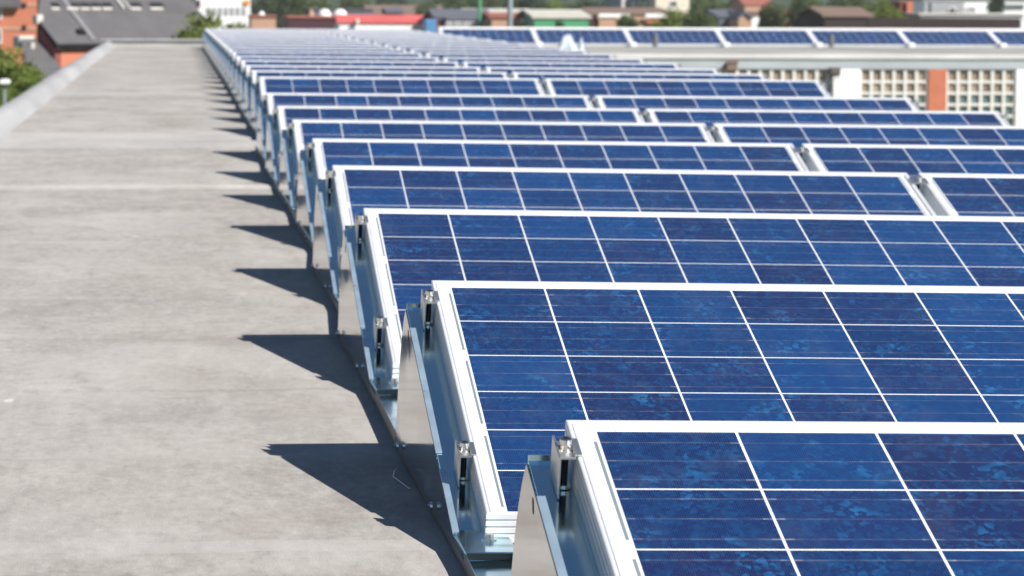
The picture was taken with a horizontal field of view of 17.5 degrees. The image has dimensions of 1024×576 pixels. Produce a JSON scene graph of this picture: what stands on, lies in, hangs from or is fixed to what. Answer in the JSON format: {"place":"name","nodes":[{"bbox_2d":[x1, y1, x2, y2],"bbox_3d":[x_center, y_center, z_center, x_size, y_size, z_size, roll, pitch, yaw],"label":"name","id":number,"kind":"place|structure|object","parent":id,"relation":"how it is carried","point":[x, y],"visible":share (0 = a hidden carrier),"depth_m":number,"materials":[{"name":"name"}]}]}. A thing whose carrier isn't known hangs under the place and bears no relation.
{"place":"outdoors","nodes":[
{"label":"outdoors","id":0,"kind":"place"},
{"bbox_2d":[33,0,203,67],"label":"slate house","id":1,"kind":"structure","parent":0,"point":[69,31],"depth_m":121.25,"materials":[{"name":"grey stone"}]},
{"bbox_2d":[0,46,513,575],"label":"roof deck","id":2,"kind":"structure","parent":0,"point":[184,390],"depth_m":7.09,"materials":[{"name":"concrete"}]},
{"bbox_2d":[0,41,114,140],"bbox_3d":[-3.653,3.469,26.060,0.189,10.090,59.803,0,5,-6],"label":"parapet","id":3,"kind":"structure","parent":2,"relation":"on","point":[18,110],"depth_m":25.76,"materials":[{"name":"concrete"}]},
{"bbox_2d":[100,39,201,46],"bbox_3d":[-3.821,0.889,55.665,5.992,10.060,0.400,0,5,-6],"label":"parapet","id":4,"kind":"structure","parent":2,"relation":"on","point":[158,42],"depth_m":54.83,"materials":[{"name":"concrete"}]},
{"bbox_2d":[202,46,256,136],"bbox_3d":[-3.163,-2.368,36.082,0.095,0.090,35.864,0,5,-6],"label":"base rail","id":5,"kind":"object","parent":2,"relation":"on","point":[245,117],"visible":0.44,"depth_m":24.43,"materials":[{"name":"grey metal"}]},
{"bbox_2d":[215,42,220,68],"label":"panel mount","id":6,"kind":"object","parent":5,"relation":"on","point":[218,46],"visible":0.42,"depth_m":36.29,"materials":[{"name":"silver metal"}]},
{"bbox_2d":[220,41,369,46],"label":"solar panel","id":7,"kind":"object","parent":6,"relation":"on","point":[275,42],"visible":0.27,"depth_m":36.56,"materials":[{"name":"white paint"}]},
{"bbox_2d":[243,72,255,121],"bbox_3d":[-1.637,-1.209,20.974,0.086,0.288,1.270,0,5,-6],"label":"panel mount","id":8,"kind":"object","parent":5,"relation":"on","point":[247,95],"visible":0.53,"depth_m":21.18,"materials":[{"name":"silver metal"}]},
{"bbox_2d":[251,70,508,82],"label":"solar panel","id":9,"kind":"object","parent":8,"relation":"on","point":[285,73],"visible":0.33,"depth_m":21.43,"materials":[{"name":"white paint"}]},
{"bbox_2d":[249,78,260,130],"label":"panel mount","id":10,"kind":"object","parent":5,"relation":"on","point":[255,94],"visible":0.54,"depth_m":19.34,"materials":[{"name":"silver metal"}]},
{"bbox_2d":[255,145,511,575],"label":"base rail","id":11,"kind":"object","parent":2,"relation":"on","point":[386,405],"visible":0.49,"depth_m":5.89,"materials":[{"name":"grey metal"}]},
{"bbox_2d":[255,95,267,159],"bbox_3d":[-1.212,-0.802,16.505,0.087,0.288,1.270,0,5,-6],"label":"panel mount","id":12,"kind":"object","parent":11,"relation":"on","point":[262,114],"visible":0.51,"depth_m":16.69,"materials":[{"name":"silver metal"}]},
{"bbox_2d":[266,93,592,113],"bbox_3d":[-0.379,-0.805,16.573,1.650,0.046,0.994,0,19,-6],"label":"solar panel","id":13,"kind":"object","parent":12,"relation":"on","point":[274,100],"visible":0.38,"depth_m":16.93,"materials":[{"name":"white paint"}]},
{"bbox_2d":[264,108,279,183],"bbox_3d":[-1.025,-0.633,14.617,0.086,0.288,1.270,0,5,-6],"label":"panel mount","id":14,"kind":"object","parent":11,"relation":"on","point":[272,151],"visible":0.6,"depth_m":14.76,"materials":[{"name":"silver metal"}]},
{"bbox_2d":[277,106,644,143],"bbox_3d":[-0.193,-0.636,14.685,1.650,0.046,0.994,0,19,-6],"label":"solar panel","id":15,"kind":"object","parent":14,"relation":"on","point":[286,115],"visible":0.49,"depth_m":15.04,"materials":[{"name":"white paint"}]},
{"bbox_2d":[278,122,297,210],"bbox_3d":[-0.831,-0.475,12.730,0.086,0.288,1.270,0,5,-6],"label":"panel mount","id":16,"kind":"object","parent":11,"relation":"on","point":[288,171],"visible":0.62,"depth_m":12.84,"materials":[{"name":"silver metal"}]},
{"bbox_2d":[295,142,316,241],"bbox_3d":[-0.640,-0.316,10.842,0.086,0.288,1.270,0,5,-6],"label":"panel mount","id":17,"kind":"object","parent":11,"relation":"on","point":[306,189],"visible":0.47,"depth_m":11.02,"materials":[{"name":"silver metal"}]},
{"bbox_2d":[311,169,341,303],"bbox_3d":[-0.470,-0.156,8.952,0.086,0.288,1.270,1,5,-6],"label":"panel mount","id":18,"kind":"object","parent":11,"relation":"on","point":[327,243],"visible":0.62,"depth_m":9.06,"materials":[{"name":"silver metal"}]},
{"bbox_2d":[336,214,398,394],"bbox_3d":[-0.299,0.011,7.062,0.086,0.288,1.270,1,5,-6],"label":"panel mount","id":19,"kind":"object","parent":11,"relation":"on","point":[358,309],"visible":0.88,"depth_m":7.09,"materials":[{"name":"silver metal"}]},
{"bbox_2d":[394,289,513,560],"bbox_3d":[-0.100,0.177,5.180,0.086,0.288,1.270,1,5,-6],"label":"panel mount","id":20,"kind":"object","parent":11,"relation":"on","point":[427,431],"visible":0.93,"depth_m":5.17,"materials":[{"name":"silver metal"}]},
{"bbox_2d":[511,435,598,575],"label":"panel mount","id":21,"kind":"object","parent":11,"relation":"on","point":[551,538],"visible":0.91,"depth_m":3.62,"materials":[{"name":"silver metal"}]},
{"bbox_2d":[565,420,1023,575],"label":"solar panel","id":22,"kind":"object","parent":21,"relation":"on","point":[738,498],"visible":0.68,"depth_m":3.55,"materials":[{"name":"glass"}]},
{"bbox_2d":[539,79,547,94],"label":"panel mount","id":23,"kind":"object","parent":2,"relation":"on","point":[542,85],"visible":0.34,"depth_m":19.62,"materials":[{"name":"silver metal"}]},
{"bbox_2d":[259,77,544,100],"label":"solar panel","id":24,"kind":"object","parent":23,"relation":"on","point":[485,86],"visible":0.4,"depth_m":19.46,"materials":[{"name":"white paint"}]},
{"bbox_2d":[544,78,829,102],"bbox_3d":[1.061,-1.053,19.339,1.650,0.046,0.994,0,19,-6],"label":"solar panel","id":25,"kind":"object","parent":23,"relation":"on","point":[590,88],"visible":0.38,"depth_m":19.64,"materials":[{"name":"white paint"}]},
{"bbox_2d":[588,97,598,107],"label":"panel mount","id":26,"kind":"object","parent":2,"relation":"on","point":[593,99],"visible":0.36,"depth_m":17.04,"materials":[{"name":"silver metal"}]},
{"bbox_2d":[594,95,918,116],"bbox_3d":[1.295,-0.802,16.757,1.650,0.046,0.994,0,19,-6],"label":"solar panel","id":27,"kind":"object","parent":26,"relation":"on","point":[641,103],"visible":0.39,"depth_m":17.11,"materials":[{"name":"white paint"}]},
{"bbox_2d":[705,125,719,142],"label":"panel mount","id":28,"kind":"object","parent":2,"relation":"on","point":[712,128],"visible":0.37,"depth_m":13.26,"materials":[{"name":"silver metal"}]},
{"bbox_2d":[292,120,714,169],"bbox_3d":[0.002,-0.476,12.798,1.650,0.047,0.994,0,19,-6],"label":"solar panel","id":29,"kind":"object","parent":28,"relation":"on","point":[304,132],"visible":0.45,"depth_m":13.14,"materials":[{"name":"white paint"}]},
{"bbox_2d":[713,123,1023,154],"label":"solar panel","id":30,"kind":"object","parent":28,"relation":"on","point":[797,135],"visible":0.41,"depth_m":13.30,"materials":[{"name":"white paint"}]},
{"bbox_2d":[793,146,810,171],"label":"panel mount","id":31,"kind":"object","parent":2,"relation":"on","point":[801,150],"visible":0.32,"depth_m":11.37,"materials":[{"name":"silver metal"}]},
{"bbox_2d":[312,138,808,189],"bbox_3d":[0.193,-0.315,10.910,1.650,0.046,0.994,0,19,-6],"label":"solar panel","id":32,"kind":"object","parent":31,"relation":"on","point":[327,154],"visible":0.37,"depth_m":11.23,"materials":[{"name":"white paint"}]},
{"bbox_2d":[909,176,929,190],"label":"panel mount","id":33,"kind":"object","parent":2,"relation":"on","point":[918,180],"visible":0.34,"depth_m":9.48,"materials":[{"name":"silver metal"}]},
{"bbox_2d":[332,165,936,241],"bbox_3d":[0.362,-0.152,9.021,1.650,0.047,0.994,0,19,-6],"label":"solar panel","id":34,"kind":"object","parent":33,"relation":"on","point":[357,189],"visible":0.43,"depth_m":9.30,"materials":[{"name":"white paint"}]},
{"bbox_2d":[918,173,1023,216],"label":"solar panel","id":35,"kind":"object","parent":33,"relation":"on","point":[959,194],"visible":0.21,"depth_m":9.42,"materials":[{"name":"white paint"}]},
{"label":"panel mount","id":36,"kind":"object","parent":2,"relation":"on","visible":0},
{"bbox_2d":[431,280,1023,542],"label":"solar panel","id":37,"kind":"object","parent":36,"relation":"on","point":[531,367],"visible":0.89,"depth_m":5.34,"materials":[{"name":"white paint"}]},
{"label":"panel mount","id":38,"kind":"object","parent":2,"relation":"on","visible":0},
{"bbox_2d":[363,208,1023,380],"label":"solar panel","id":39,"kind":"object","parent":38,"relation":"on","point":[412,253],"visible":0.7,"depth_m":7.34,"materials":[{"name":"white paint"}]},
{"label":"panel mount","id":40,"kind":"object","parent":2,"relation":"on","visible":0},
{"bbox_2d":[246,65,481,75],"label":"solar panel","id":41,"kind":"object","parent":40,"relation":"on","point":[359,68],"visible":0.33,"depth_m":23.33,"materials":[{"name":"white paint"}]},
{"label":"panel mount","id":42,"kind":"object","parent":2,"relation":"on","visible":0},
{"bbox_2d":[241,60,459,70],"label":"solar panel","id":43,"kind":"object","parent":42,"relation":"on","point":[353,63],"visible":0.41,"depth_m":25.21,"materials":[{"name":"white paint"}]},
{"bbox_2d":[462,62,679,71],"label":"solar panel","id":44,"kind":"object","parent":42,"relation":"on","point":[481,65],"visible":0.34,"depth_m":25.40,"materials":[{"name":"white paint"}]},
{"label":"panel mount","id":45,"kind":"object","parent":2,"relation":"on","visible":0},
{"bbox_2d":[236,56,438,64],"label":"solar panel","id":46,"kind":"object","parent":45,"relation":"on","point":[312,58],"visible":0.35,"depth_m":27.11,"materials":[{"name":"white paint"}]},
{"bbox_2d":[443,57,643,66],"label":"solar panel","id":47,"kind":"object","parent":45,"relation":"on","point":[579,60],"visible":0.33,"depth_m":27.29,"materials":[{"name":"white paint"}]},
{"label":"panel mount","id":48,"kind":"object","parent":2,"relation":"on","visible":0},
{"bbox_2d":[232,52,422,60],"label":"solar panel","id":49,"kind":"object","parent":48,"relation":"on","point":[345,54],"visible":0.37,"depth_m":28.99,"materials":[{"name":"white paint"}]},
{"bbox_2d":[425,53,613,58],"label":"solar panel","id":50,"kind":"object","parent":48,"relation":"on","point":[490,55],"visible":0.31,"depth_m":29.17,"materials":[{"name":"white paint"}]},
{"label":"panel mount","id":51,"kind":"object","parent":2,"relation":"on","visible":0},
{"bbox_2d":[229,48,406,55],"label":"solar panel","id":52,"kind":"object","parent":51,"relation":"on","point":[231,50],"visible":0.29,"depth_m":30.90,"materials":[{"name":"white paint"}]},
{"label":"panel mount","id":53,"kind":"object","parent":2,"relation":"on","visible":0},
{"bbox_2d":[225,46,392,52],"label":"solar panel","id":54,"kind":"object","parent":53,"relation":"on","point":[300,47],"visible":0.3,"depth_m":32.78,"materials":[{"name":"white paint"}]},
{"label":"panel mount","id":55,"kind":"object","parent":2,"relation":"on","visible":0},
{"bbox_2d":[223,43,380,46],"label":"solar panel","id":56,"kind":"object","parent":55,"relation":"on","point":[263,44],"visible":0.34,"depth_m":34.67,"materials":[{"name":"white paint"}]},
{"bbox_2d":[191,0,886,15],"bbox_3d":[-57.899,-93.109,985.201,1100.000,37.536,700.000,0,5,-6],"label":"hills","id":57,"kind":"structure","parent":0,"point":[781,2],"depth_m":835.46,"materials":[{"name":"green plant"}]},
{"label":"ground","id":58,"kind":"structure","parent":0,"visible":0},
{"bbox_2d":[0,0,36,66],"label":"brick building","id":59,"kind":"structure","parent":58,"relation":"on","point":[16,17],"depth_m":169.73,"materials":[{"name":"orange brick"}]},
{"bbox_2d":[0,66,42,105],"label":"tree","id":60,"kind":"object","parent":58,"relation":"on","point":[21,82],"visible":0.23,"depth_m":92.58,"materials":[{"name":"green plant"}]},
{"bbox_2d":[0,44,46,92],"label":"tree","id":61,"kind":"object","parent":58,"relation":"on","point":[8,64],"visible":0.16,"depth_m":94.44,"materials":[{"name":"green plant"}]},
{"bbox_2d":[13,36,60,80],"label":"slate annex","id":62,"kind":"object","parent":58,"relation":"on","point":[43,59],"visible":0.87,"depth_m":118.53,"materials":[{"name":"grey stone"}]},
{"bbox_2d":[171,9,229,38],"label":"tree","id":63,"kind":"object","parent":58,"relation":"on","point":[208,22],"visible":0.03,"depth_m":75.33,"materials":[{"name":"green plant"}]},
{"bbox_2d":[194,0,249,28],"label":"office block","id":64,"kind":"structure","parent":58,"relation":"on","point":[230,11],"depth_m":223.48,"materials":[{"name":"white paint"}]},
{"bbox_2d":[247,15,276,28],"bbox_3d":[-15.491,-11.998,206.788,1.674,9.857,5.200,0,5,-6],"label":"brick shed","id":65,"kind":"structure","parent":58,"relation":"on","point":[262,21],"depth_m":203.92,"materials":[{"name":"brick"}]},
{"bbox_2d":[258,0,331,15],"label":"tree","id":66,"kind":"object","parent":58,"relation":"on","point":[297,6],"visible":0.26,"depth_m":297.48,"materials":[{"name":"green plant"}]},
{"bbox_2d":[282,9,346,29],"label":"maroon hall","id":67,"kind":"structure","parent":58,"relation":"on","point":[323,19],"depth_m":204.29,"materials":[{"name":"brick"}]},
{"bbox_2d":[303,8,373,15],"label":"grey hall","id":68,"kind":"structure","parent":58,"relation":"on","point":[356,11],"depth_m":261.36,"materials":[{"name":"blue tile"}]},
{"bbox_2d":[332,15,426,30],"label":"shop","id":69,"kind":"structure","parent":58,"relation":"on","point":[413,22],"depth_m":197.94,"materials":[{"name":"red paint"}]},
{"bbox_2d":[362,5,442,14],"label":"long house","id":70,"kind":"structure","parent":58,"relation":"on","point":[408,9],"depth_m":278.19,"materials":[{"name":"brown tile"}]},
{"bbox_2d":[423,9,488,32],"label":"workshop","id":71,"kind":"structure","parent":58,"relation":"on","point":[455,17],"depth_m":192.50,"materials":[{"name":"grey brick"}]},
{"bbox_2d":[481,12,524,26],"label":"brick annex","id":72,"kind":"object","parent":58,"relation":"on","point":[495,20],"visible":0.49,"depth_m":188.55,"materials":[{"name":"brick"}]},
{"bbox_2d":[517,9,591,26],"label":"green shed","id":73,"kind":"structure","parent":58,"relation":"on","point":[551,17],"depth_m":184.08,"materials":[{"name":"metal"}]},
{"bbox_2d":[578,7,666,27],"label":"terrace house","id":74,"kind":"structure","parent":58,"relation":"on","point":[608,17],"depth_m":191.21,"materials":[{"name":"brick"}]},
{"bbox_2d":[647,7,687,27],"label":"tree","id":75,"kind":"object","parent":58,"relation":"on","point":[669,21],"visible":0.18,"depth_m":177.01,"materials":[{"name":"green plant"}]},
{"bbox_2d":[648,0,688,23],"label":"cream block","id":76,"kind":"structure","parent":58,"relation":"on","point":[683,5],"depth_m":327.53,"materials":[{"name":"beige paint"}]},
{"bbox_2d":[679,7,717,27],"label":"tree","id":77,"kind":"object","parent":58,"relation":"on","point":[702,20],"visible":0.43,"depth_m":172.99,"materials":[{"name":"green plant"}]},
{"bbox_2d":[689,0,730,15],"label":"tree","id":78,"kind":"object","parent":58,"relation":"on","point":[700,5],"visible":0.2,"depth_m":331.63,"materials":[{"name":"green plant"}]},
{"bbox_2d":[698,9,734,27],"bbox_3d":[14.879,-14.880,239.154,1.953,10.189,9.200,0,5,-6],"label":"gabled house","id":79,"kind":"structure","parent":58,"relation":"on","point":[721,15],"depth_m":235.03,"materials":[{"name":"grey tile"}]},
{"bbox_2d":[438,27,1023,125],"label":"factory wing","id":80,"kind":"structure","parent":58,"relation":"on","point":[959,78],"depth_m":58.39,"materials":[{"name":"white concrete"}]},
{"bbox_2d":[441,29,536,44],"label":"solar panel","id":81,"kind":"object","parent":80,"relation":"on","point":[525,36],"visible":0.57,"depth_m":59.77,"materials":[{"name":"white paint"}]},
{"bbox_2d":[533,29,629,45],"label":"solar panel","id":82,"kind":"object","parent":80,"relation":"on","point":[593,37],"visible":0.96,"depth_m":59.83,"materials":[{"name":"white paint"}]},
{"bbox_2d":[626,29,722,45],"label":"solar panel","id":83,"kind":"object","parent":80,"relation":"on","point":[674,37],"visible":0.99,"depth_m":59.99,"materials":[{"name":"white paint"}]},
{"bbox_2d":[718,30,815,46],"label":"solar panel","id":84,"kind":"object","parent":80,"relation":"on","point":[768,38],"visible":1,"depth_m":60.13,"materials":[{"name":"white paint"}]},
{"bbox_2d":[717,69,838,94],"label":"window","id":85,"kind":"structure","parent":80,"relation":"in","point":[822,75],"depth_m":58.20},
{"bbox_2d":[809,30,906,46],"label":"solar panel","id":86,"kind":"object","parent":80,"relation":"on","point":[868,38],"visible":0.98,"depth_m":60.35,"materials":[{"name":"white paint"}]},
{"bbox_2d":[860,69,927,110],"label":"window","id":87,"kind":"structure","parent":80,"relation":"in","point":[912,84],"depth_m":58.42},
{"bbox_2d":[899,30,998,46],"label":"solar panel","id":88,"kind":"object","parent":80,"relation":"on","point":[931,38],"visible":0.98,"depth_m":60.52,"materials":[{"name":"white paint"}]},
{"bbox_2d":[946,69,1015,125],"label":"window","id":89,"kind":"structure","parent":80,"relation":"in","point":[967,89],"depth_m":58.59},
{"bbox_2d":[990,31,1023,46],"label":"solar panel","id":90,"kind":"object","parent":80,"relation":"on","point":[1013,38],"visible":0.96,"depth_m":60.73,"materials":[{"name":"white paint"}]},
{"bbox_2d":[726,11,751,27],"bbox_3d":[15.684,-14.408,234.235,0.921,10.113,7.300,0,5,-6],"label":"orange gable house","id":91,"kind":"structure","parent":58,"relation":"on","point":[739,19],"depth_m":230.53,"materials":[{"name":"brick"}]},
{"bbox_2d":[727,0,772,11],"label":"red roof house","id":92,"kind":"structure","parent":58,"relation":"on","point":[746,5],"depth_m":349.96,"materials":[{"name":"brick"}]},
{"bbox_2d":[758,1,787,27],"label":"tree","id":93,"kind":"object","parent":58,"relation":"on","point":[773,17],"visible":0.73,"depth_m":223.85,"materials":[{"name":"green plant"}]},
{"bbox_2d":[783,0,823,27],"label":"tree","id":94,"kind":"object","parent":58,"relation":"on","point":[790,16],"visible":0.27,"depth_m":217.55,"materials":[{"name":"green plant"}]},
{"bbox_2d":[795,7,873,27],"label":"barn","id":95,"kind":"structure","parent":58,"relation":"on","point":[832,17],"depth_m":167.97,"materials":[{"name":"brown tile"}]},
{"bbox_2d":[867,17,1019,28],"bbox_3d":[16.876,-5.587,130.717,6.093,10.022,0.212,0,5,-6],"label":"fence","id":96,"kind":"object","parent":58,"relation":"on","point":[944,23],"visible":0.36,"depth_m":130.20,"materials":[{"name":"grey metal"}]},
{"bbox_2d":[889,0,1023,18],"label":"modern house","id":97,"kind":"structure","parent":58,"relation":"on","point":[958,6],"depth_m":254.39,"materials":[{"name":"white paint"}]},
{"bbox_2d":[900,13,1023,18],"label":"garage row","id":98,"kind":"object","parent":58,"relation":"on","point":[973,15],"visible":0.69,"depth_m":203.61,"materials":[{"name":"stone"}]},
{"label":"panel mount","id":99,"kind":"object","parent":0,"visible":0},
{"bbox_2d":[410,50,586,56],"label":"solar panel","id":100,"kind":"object","parent":99,"relation":"on","point":[507,51],"visible":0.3,"depth_m":31.08,"materials":[{"name":"white paint"}]},
{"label":"panel mount","id":101,"kind":"object","parent":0,"visible":0},
{"bbox_2d":[396,47,562,50],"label":"solar panel","id":102,"kind":"object","parent":101,"relation":"on","point":[462,48],"visible":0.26,"depth_m":32.96,"materials":[{"name":"white paint"}]},
{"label":"panel mount","id":103,"kind":"object","parent":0,"visible":0},
{"bbox_2d":[384,44,541,47],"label":"solar panel","id":104,"kind":"object","parent":103,"relation":"on","point":[427,45],"visible":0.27,"depth_m":34.85,"materials":[{"name":"white paint"}]},
{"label":"panel mount","id":105,"kind":"object","parent":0,"visible":0},
{"bbox_2d":[373,42,522,44],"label":"solar panel","id":106,"kind":"object","parent":105,"relation":"on","point":[437,43],"visible":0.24,"depth_m":36.74,"materials":[{"name":"white paint"}]},
{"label":"base rail","id":107,"kind":"object","parent":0,"visible":0},
{"bbox_2d":[1001,114,1009,122],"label":"panel mount","id":108,"kind":"object","parent":107,"relation":"on","point":[1005,117],"visible":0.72,"depth_m":15.33,"materials":[{"name":"silver metal"}]},
{"bbox_2d":[645,109,1009,132],"bbox_3d":[1.481,-0.633,14.869,1.650,0.047,0.994,0,19,-6],"label":"solar panel","id":109,"kind":"object","parent":108,"relation":"on","point":[708,117],"visible":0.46,"depth_m":15.23,"materials":[{"name":"white paint"}]},
{"label":"panel mount","id":110,"kind":"object","parent":107,"relation":"on","visible":0},
{"bbox_2d":[802,144,1023,186],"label":"solar panel","id":111,"kind":"object","parent":110,"relation":"on","point":[912,161],"visible":0.31,"depth_m":11.36,"materials":[{"name":"white paint"}]},
{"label":"base rail","id":112,"kind":"object","parent":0,"visible":0},
{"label":"panel mount","id":113,"kind":"object","parent":112,"relation":"on","visible":0},
{"bbox_2d":[512,72,765,84],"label":"solar panel","id":114,"kind":"object","parent":113,"relation":"on","point":[543,75],"visible":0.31,"depth_m":21.62,"materials":[{"name":"white paint"}]},
{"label":"panel mount","id":115,"kind":"object","parent":112,"relation":"on","visible":0},
{"bbox_2d":[485,67,718,77],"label":"solar panel","id":116,"kind":"object","parent":115,"relation":"on","point":[508,70],"visible":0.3,"depth_m":23.52,"materials":[{"name":"white paint"}]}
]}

